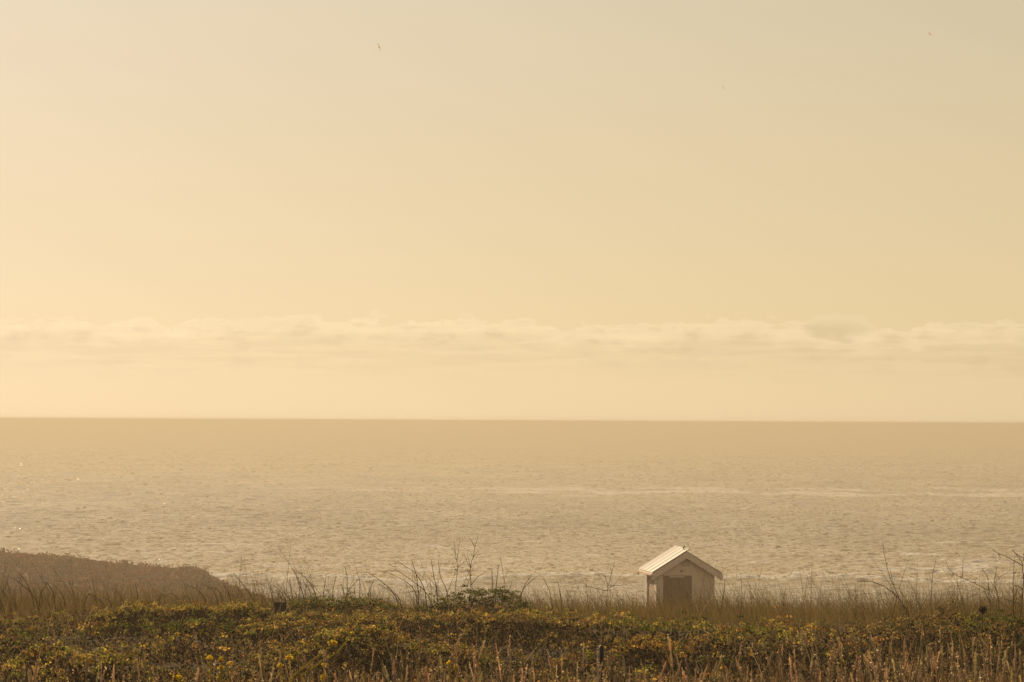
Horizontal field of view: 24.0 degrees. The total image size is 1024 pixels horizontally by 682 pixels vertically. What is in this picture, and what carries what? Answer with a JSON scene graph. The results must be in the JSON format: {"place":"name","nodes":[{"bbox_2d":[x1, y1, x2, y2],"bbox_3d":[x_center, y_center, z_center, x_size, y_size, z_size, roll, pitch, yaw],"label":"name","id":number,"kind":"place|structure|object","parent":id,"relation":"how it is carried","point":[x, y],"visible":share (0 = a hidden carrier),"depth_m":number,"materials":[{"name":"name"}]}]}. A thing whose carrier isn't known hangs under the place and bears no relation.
{"place":"outdoors","nodes":[
{"label":"outdoors","id":0,"kind":"place"},
{"bbox_2d":[0,562,271,604],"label":"headland","id":1,"kind":"structure","parent":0,"point":[69,574],"depth_m":350.88,"materials":[{"name":"plant"}]},
{"bbox_2d":[0,547,262,607],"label":"shrubbery","id":2,"kind":"object","parent":1,"relation":"on","point":[59,562],"visible":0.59,"depth_m":358.45,"materials":[{"name":"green plant"}]},
{"bbox_2d":[0,611,1020,681],"bbox_3d":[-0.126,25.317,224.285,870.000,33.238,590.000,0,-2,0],"label":"ground","id":3,"kind":"structure","parent":0,"point":[507,656],"depth_m":39.59,"materials":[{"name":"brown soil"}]},
{"bbox_2d":[0,625,63,674],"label":"bramble bush","id":4,"kind":"object","parent":3,"relation":"on","point":[26,632],"visible":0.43,"depth_m":32.81,"materials":[{"name":"green plant"}]},
{"bbox_2d":[0,641,171,681],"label":"bramble bush","id":5,"kind":"object","parent":3,"relation":"on","point":[122,658],"visible":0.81,"depth_m":25.93,"materials":[{"name":"green plant"}]},
{"bbox_2d":[172,675,182,681],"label":"yellow flower","id":6,"kind":"object","parent":3,"relation":"on","point":[179,678],"visible":0.88,"depth_m":15.99,"materials":[{"name":"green plant"}]},
{"bbox_2d":[85,598,295,635],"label":"bramble bush","id":7,"kind":"object","parent":3,"relation":"on","point":[178,608],"visible":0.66,"depth_m":42.54,"materials":[{"name":"green plant"}]},
{"bbox_2d":[206,655,233,681],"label":"yellow flower","id":8,"kind":"object","parent":3,"relation":"on","point":[211,658],"visible":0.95,"depth_m":17.45,"materials":[{"name":"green plant"}]},
{"bbox_2d":[237,556,249,621],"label":"bare weed","id":9,"kind":"object","parent":3,"relation":"on","point":[239,579],"visible":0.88,"depth_m":43.88,"materials":[{"name":"brown plant"}]},
{"bbox_2d":[273,602,286,630],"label":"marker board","id":10,"kind":"object","parent":3,"relation":"on","point":[282,606],"visible":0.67,"depth_m":41.86,"materials":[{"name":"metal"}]},
{"bbox_2d":[230,645,334,681],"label":"bramble bush","id":11,"kind":"object","parent":3,"relation":"on","point":[266,669],"visible":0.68,"depth_m":23.92,"materials":[{"name":"green plant"}]},
{"bbox_2d":[245,607,323,642],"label":"bramble bush","id":12,"kind":"object","parent":3,"relation":"on","point":[280,614],"visible":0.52,"depth_m":40.35,"materials":[{"name":"green plant"}]},
{"bbox_2d":[276,654,292,681],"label":"yellow flower","id":13,"kind":"object","parent":3,"relation":"on","point":[288,657],"visible":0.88,"depth_m":16.53,"materials":[{"name":"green plant"}]},
{"bbox_2d":[289,632,353,681],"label":"mustard plant","id":14,"kind":"object","parent":3,"relation":"on","point":[333,642],"visible":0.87,"depth_m":16.85,"materials":[{"name":"green plant"}]},
{"bbox_2d":[320,663,327,681],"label":"yellow flower","id":15,"kind":"object","parent":3,"relation":"on","point":[322,675],"visible":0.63,"depth_m":15.97,"materials":[{"name":"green plant"}]},
{"bbox_2d":[286,589,420,629],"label":"bramble bush","id":16,"kind":"object","parent":3,"relation":"on","point":[358,604],"visible":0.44,"depth_m":46.28,"materials":[{"name":"green plant"}]},
{"bbox_2d":[254,616,500,681],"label":"bramble bush","id":17,"kind":"object","parent":3,"relation":"on","point":[349,629],"visible":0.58,"depth_m":31.25,"materials":[{"name":"green plant"}]},
{"bbox_2d":[446,660,457,681],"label":"yellow flower","id":18,"kind":"object","parent":3,"relation":"on","point":[449,664],"visible":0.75,"depth_m":17.94,"materials":[{"name":"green plant"}]},
{"bbox_2d":[452,540,463,604],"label":"bare weed","id":19,"kind":"object","parent":3,"relation":"on","point":[457,566],"visible":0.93,"depth_m":46.08,"materials":[{"name":"brown plant"}]},
{"bbox_2d":[371,646,560,681],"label":"bramble bush","id":20,"kind":"object","parent":3,"relation":"on","point":[462,655],"visible":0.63,"depth_m":25.44,"materials":[{"name":"green plant"}]},
{"bbox_2d":[399,584,544,630],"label":"bramble bush","id":21,"kind":"object","parent":3,"relation":"on","point":[443,606],"visible":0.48,"depth_m":45.81,"materials":[{"name":"green plant"}]},
{"bbox_2d":[464,538,485,613],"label":"bare weed","id":22,"kind":"object","parent":3,"relation":"on","point":[470,568],"visible":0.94,"depth_m":45.86,"materials":[{"name":"brown plant"}]},
{"bbox_2d":[0,546,1023,664],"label":"dune grass","id":23,"kind":"structure","parent":3,"relation":"on","point":[757,610],"depth_m":53.38,"materials":[{"name":"brown plant"}]},
{"bbox_2d":[0,604,1023,681],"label":"undergrowth","id":24,"kind":"object","parent":3,"relation":"on","point":[817,629],"visible":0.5,"depth_m":33.88,"materials":[{"name":"green plant"}]},
{"bbox_2d":[0,618,1023,681],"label":"seed stalks","id":25,"kind":"object","parent":3,"relation":"on","point":[914,675],"visible":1,"depth_m":14.34,"materials":[{"name":"brown plant"}]},
{"bbox_2d":[0,611,1023,681],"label":"dead leaves","id":26,"kind":"object","parent":3,"relation":"on","point":[411,632],"visible":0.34,"depth_m":35.11,"materials":[{"name":"brown plant"}]},
{"bbox_2d":[0,581,1023,681],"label":"dead stalks","id":27,"kind":"object","parent":3,"relation":"on","point":[215,647],"visible":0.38,"depth_m":34.21,"materials":[{"name":"brown plant"}]},
{"bbox_2d":[479,600,596,643],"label":"bramble bush","id":28,"kind":"object","parent":3,"relation":"on","point":[543,613],"visible":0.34,"depth_m":40.76,"materials":[{"name":"green plant"}]},
{"bbox_2d":[505,640,610,681],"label":"bramble bush","id":29,"kind":"object","parent":3,"relation":"on","point":[577,652],"visible":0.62,"depth_m":27.90,"materials":[{"name":"green plant"}]},
{"bbox_2d":[598,645,603,681],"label":"marker post","id":30,"kind":"object","parent":3,"relation":"on","point":[601,653],"visible":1,"depth_m":22.39,"materials":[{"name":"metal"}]},
{"bbox_2d":[588,562,626,644],"bbox_3d":[1.120,3.336,27.305,0.540,1.644,0.326,1,-2,-32],"label":"bare weed","id":31,"kind":"object","parent":3,"relation":"on","point":[606,599],"visible":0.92,"depth_m":27.41,"materials":[{"name":"brown plant"}]},
{"bbox_2d":[593,650,672,681],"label":"bramble bush","id":32,"kind":"object","parent":3,"relation":"on","point":[646,666],"visible":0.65,"depth_m":26.44,"materials":[{"name":"green plant"}]},
{"bbox_2d":[582,623,769,681],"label":"bramble bush","id":33,"kind":"object","parent":3,"relation":"on","point":[653,644],"visible":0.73,"depth_m":30.82,"materials":[{"name":"green plant"}]},
{"bbox_2d":[637,545,722,613],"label":"beach hut","id":34,"kind":"object","parent":3,"relation":"on","point":[677,563],"visible":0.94,"depth_m":123.89,"materials":[{"name":"paint"}]},
{"bbox_2d":[663,575,691,609],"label":"door","id":35,"kind":"structure","parent":34,"relation":"in","point":[682,579],"depth_m":123.79,"materials":[{"name":"wood"}]},
{"bbox_2d":[733,628,882,680],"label":"bramble bush","id":36,"kind":"object","parent":3,"relation":"on","point":[831,648],"visible":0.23,"depth_m":32.81,"materials":[{"name":"green plant"}]},
{"bbox_2d":[858,581,908,616],"bbox_3d":[6.161,4.579,39.869,0.861,1.209,0.032,0,-2,0],"label":"arching stem","id":37,"kind":"object","parent":3,"relation":"on","point":[892,592],"visible":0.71,"depth_m":39.88,"materials":[{"name":"brown plant"}]},
{"bbox_2d":[882,543,906,616],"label":"bare weed","id":38,"kind":"object","parent":3,"relation":"on","point":[892,580],"visible":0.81,"depth_m":43.88,"materials":[{"name":"brown plant"}]},
{"bbox_2d":[833,596,992,657],"bbox_3d":[6.359,4.545,37.784,2.218,1.050,1.854,2,-2,-37],"label":"bramble bush","id":39,"kind":"object","parent":3,"relation":"on","point":[941,613],"visible":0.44,"depth_m":37.87,"materials":[{"name":"green plant"}]},
{"bbox_2d":[846,649,982,681],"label":"bramble bush","id":40,"kind":"object","parent":3,"relation":"on","point":[891,665],"visible":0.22,"depth_m":26.95,"materials":[{"name":"green plant"}]},
{"bbox_2d":[929,562,937,613],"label":"bare weed","id":41,"kind":"object","parent":3,"relation":"on","point":[931,585],"visible":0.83,"depth_m":51.85,"materials":[{"name":"brown plant"}]},
{"bbox_2d":[895,608,1023,678],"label":"bramble bush","id":42,"kind":"object","parent":3,"relation":"on","point":[1020,623],"visible":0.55,"depth_m":32.87,"materials":[{"name":"green plant"}]},
{"bbox_2d":[946,562,990,624],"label":"bare weed","id":43,"kind":"object","parent":3,"relation":"on","point":[975,583],"visible":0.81,"depth_m":40.87,"materials":[{"name":"brown plant"}]},
{"bbox_2d":[976,604,987,662],"bbox_3d":[5.844,3.860,29.887,0.142,1.180,0.149,2,-2,-35],"label":"thistle","id":44,"kind":"object","parent":3,"relation":"on","point":[982,610],"visible":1,"depth_m":29.89,"materials":[{"name":"brown plant"}]},
{"bbox_2d":[991,567,1007,614],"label":"bare weed","id":45,"kind":"object","parent":3,"relation":"on","point":[996,589],"visible":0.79,"depth_m":41.38,"materials":[{"name":"brown plant"}]},
{"bbox_2d":[993,549,1023,651],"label":"bare shrub","id":46,"kind":"object","parent":3,"relation":"on","point":[1016,585],"visible":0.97,"depth_m":32.91,"materials":[{"name":"brown plant"}]},
{"bbox_2d":[0,419,1023,615],"bbox_3d":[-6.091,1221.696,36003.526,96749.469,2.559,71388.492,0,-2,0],"label":"sea","id":47,"kind":"structure","parent":0,"point":[568,437],"depth_m":906.81,"materials":[{"name":"liquid"}]},
{"bbox_2d":[0,434,1023,583],"bbox_3d":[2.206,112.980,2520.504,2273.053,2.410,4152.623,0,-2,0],"label":"ripples","id":48,"kind":"object","parent":47,"relation":"on","point":[581,525],"visible":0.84,"depth_m":804.23,"materials":[{"name":"beige liquid"}]},
{"bbox_2d":[0,0,1023,423],"label":"sky","id":49,"kind":"structure","parent":0,"point":[496,210],"materials":[{"name":"beige"}]}
]}

